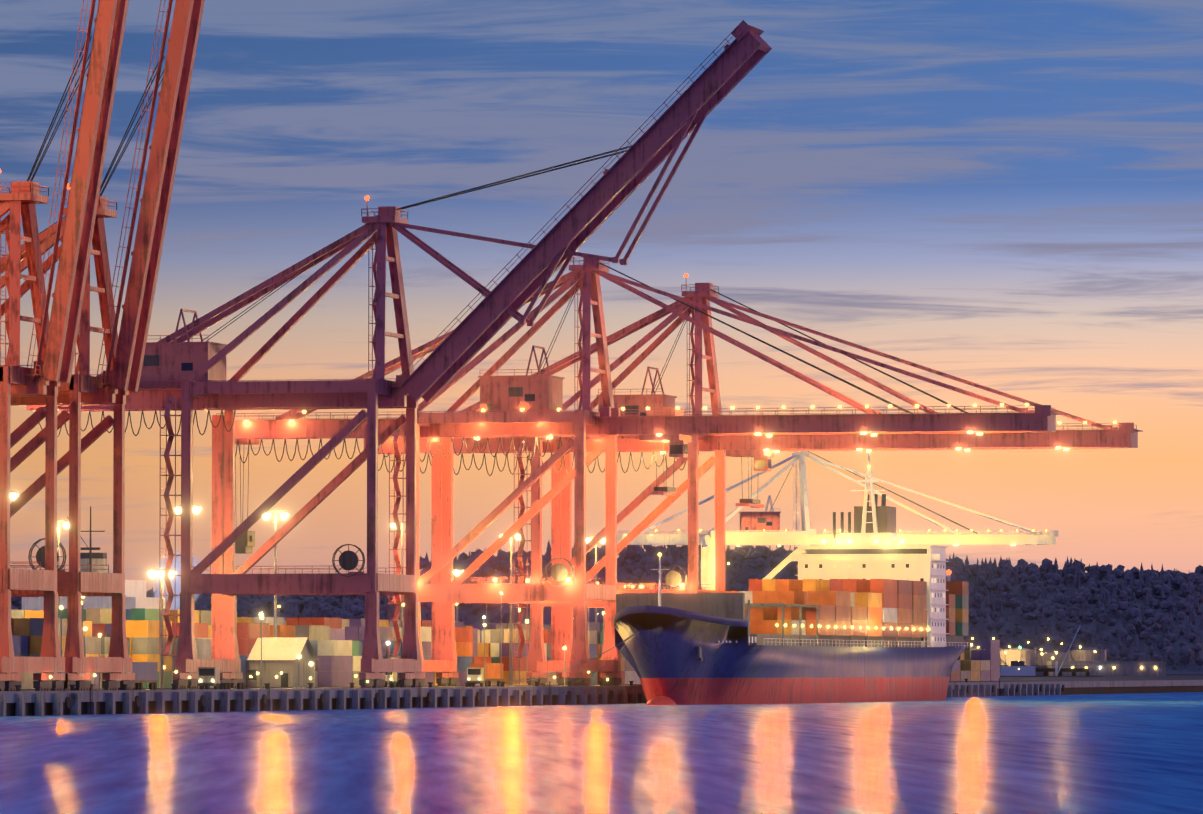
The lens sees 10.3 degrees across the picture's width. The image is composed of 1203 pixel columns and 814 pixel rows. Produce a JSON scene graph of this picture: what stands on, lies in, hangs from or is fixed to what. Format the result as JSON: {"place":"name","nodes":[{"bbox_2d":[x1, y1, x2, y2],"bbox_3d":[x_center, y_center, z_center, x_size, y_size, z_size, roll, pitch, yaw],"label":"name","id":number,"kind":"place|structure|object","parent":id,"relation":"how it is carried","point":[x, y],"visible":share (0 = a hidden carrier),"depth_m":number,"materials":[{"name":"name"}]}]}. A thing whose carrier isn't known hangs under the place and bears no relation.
{"place":"outdoors","nodes":[
{"label":"outdoors","id":0,"kind":"place"},
{"bbox_2d":[22,506,165,609],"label":"ship superstructure","id":1,"kind":"object","parent":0,"point":[135,593],"visible":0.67,"depth_m":1340.02,"materials":[{"name":"white metal"}]},
{"bbox_2d":[152,551,204,609],"bbox_3d":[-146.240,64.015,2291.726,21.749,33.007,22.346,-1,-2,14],"label":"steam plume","id":2,"kind":"object","parent":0,"point":[178,579],"visible":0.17,"depth_m":2284.72,"materials":[{"name":"white"}]},
{"bbox_2d":[0,692,1202,813],"bbox_3d":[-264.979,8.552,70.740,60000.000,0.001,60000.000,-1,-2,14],"label":"sea water","id":3,"kind":"structure","parent":0,"point":[1132,753],"depth_m":429.11,"materials":[{"name":"blue liquid"}]},
{"bbox_2d":[614,452,970,704],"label":"container ship","id":4,"kind":"object","parent":3,"relation":"on","point":[869,609],"visible":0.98,"depth_m":1165.81,"materials":[{"name":"blue metal"}]},
{"bbox_2d":[502,631,640,682],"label":"mooring lines","id":5,"kind":"object","parent":4,"relation":"attached to","point":[579,663],"visible":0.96,"depth_m":1074.01,"materials":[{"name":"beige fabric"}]},
{"bbox_2d":[1000,625,1102,676],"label":"work barge","id":6,"kind":"object","parent":3,"relation":"on","point":[1017,669],"visible":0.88,"depth_m":2746.45,"materials":[{"name":"blue"}]},
{"bbox_2d":[0,676,1202,716],"bbox_3d":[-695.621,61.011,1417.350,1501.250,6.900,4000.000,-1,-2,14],"label":"quay ground","id":7,"kind":"structure","parent":0,"point":[72,701],"depth_m":996.85,"materials":[{"name":"concrete"}]},
{"bbox_2d":[0,0,128,690],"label":"crane","id":8,"kind":"object","parent":7,"relation":"on","point":[51,370],"visible":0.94,"depth_m":842.30,"materials":[{"name":"orange paint"}]},
{"bbox_2d":[1,0,204,690],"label":"crane","id":9,"kind":"object","parent":7,"relation":"on","point":[121,374],"visible":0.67,"depth_m":868.35,"materials":[{"name":"orange paint"}]},
{"bbox_2d":[43,662,503,689],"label":"vehicles","id":10,"kind":"object","parent":7,"relation":"on","point":[147,672],"visible":0.58,"depth_m":955.54,"materials":[{"name":"metal"}]},
{"bbox_2d":[247,638,317,686],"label":"gate shed","id":11,"kind":"structure","parent":7,"relation":"on","point":[279,655],"depth_m":1071.17,"materials":[{"name":"beige metal"}]},
{"bbox_2d":[10,491,605,687],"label":"light poles","id":12,"kind":"object","parent":7,"relation":"on","point":[196,509],"visible":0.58,"depth_m":1077.26,"materials":[{"name":"metal"}]},
{"bbox_2d":[26,20,771,688],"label":"crane","id":13,"kind":"object","parent":7,"relation":"on","point":[188,380],"visible":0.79,"depth_m":1002.56,"materials":[{"name":"paint"}]},
{"bbox_2d":[11,608,999,688],"bbox_3d":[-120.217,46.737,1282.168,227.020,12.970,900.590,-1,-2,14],"label":"shipping containers","id":14,"kind":"object","parent":7,"relation":"on","point":[337,644],"visible":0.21,"depth_m":1134.55,"materials":[{"name":"multicoloured metal"}]},
{"bbox_2d":[41,563,1061,690],"bbox_3d":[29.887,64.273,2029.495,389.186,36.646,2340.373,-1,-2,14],"label":"shipping containers","id":15,"kind":"object","parent":7,"relation":"on","point":[311,663],"visible":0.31,"depth_m":1031.80,"materials":[{"name":"metal"}]},
{"bbox_2d":[216,256,1061,686],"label":"crane","id":16,"kind":"object","parent":7,"relation":"on","point":[520,406],"visible":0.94,"depth_m":1123.41,"materials":[{"name":"paint"}]},
{"bbox_2d":[364,274,1142,685],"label":"crane","id":17,"kind":"object","parent":7,"relation":"on","point":[760,450],"visible":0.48,"depth_m":1201.23,"materials":[{"name":"paint"}]},
{"bbox_2d":[0,0,1202,592],"label":"sky","id":18,"kind":"structure","parent":0,"point":[1006,196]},
{"bbox_2d":[1167,674,1202,675],"bbox_3d":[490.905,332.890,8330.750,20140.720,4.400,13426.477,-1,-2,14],"label":"shore ground","id":19,"kind":"structure","parent":0,"point":[1184,674],"depth_m":4199.53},
{"bbox_2d":[11,570,1195,620],"bbox_3d":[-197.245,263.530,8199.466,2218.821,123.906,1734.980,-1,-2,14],"label":"hill trees","id":20,"kind":"object","parent":19,"relation":"on","point":[331,606],"visible":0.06,"depth_m":7831.92,"materials":[{"name":"green plant"}]},
{"bbox_2d":[419,541,1202,673],"bbox_3d":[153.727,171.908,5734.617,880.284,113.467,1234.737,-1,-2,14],"label":"hill trees","id":21,"kind":"object","parent":19,"relation":"on","point":[1134,613],"visible":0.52,"depth_m":5430.26,"materials":[{"name":"green plant"}]},
{"bbox_2d":[617,451,1058,589],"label":"crane","id":22,"kind":"object","parent":19,"relation":"on","point":[760,528],"visible":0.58,"depth_m":2075.37,"materials":[{"name":"paint"}]},
{"bbox_2d":[946,570,1089,675],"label":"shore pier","id":23,"kind":"structure","parent":19,"relation":"on","point":[1047,670],"depth_m":2796.70,"materials":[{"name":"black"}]},
{"bbox_2d":[970,644,1166,675],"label":"waterfront buildings","id":24,"kind":"structure","parent":19,"relation":"on","point":[1094,659],"depth_m":2904.70,"materials":[{"name":"metal"}]}
]}

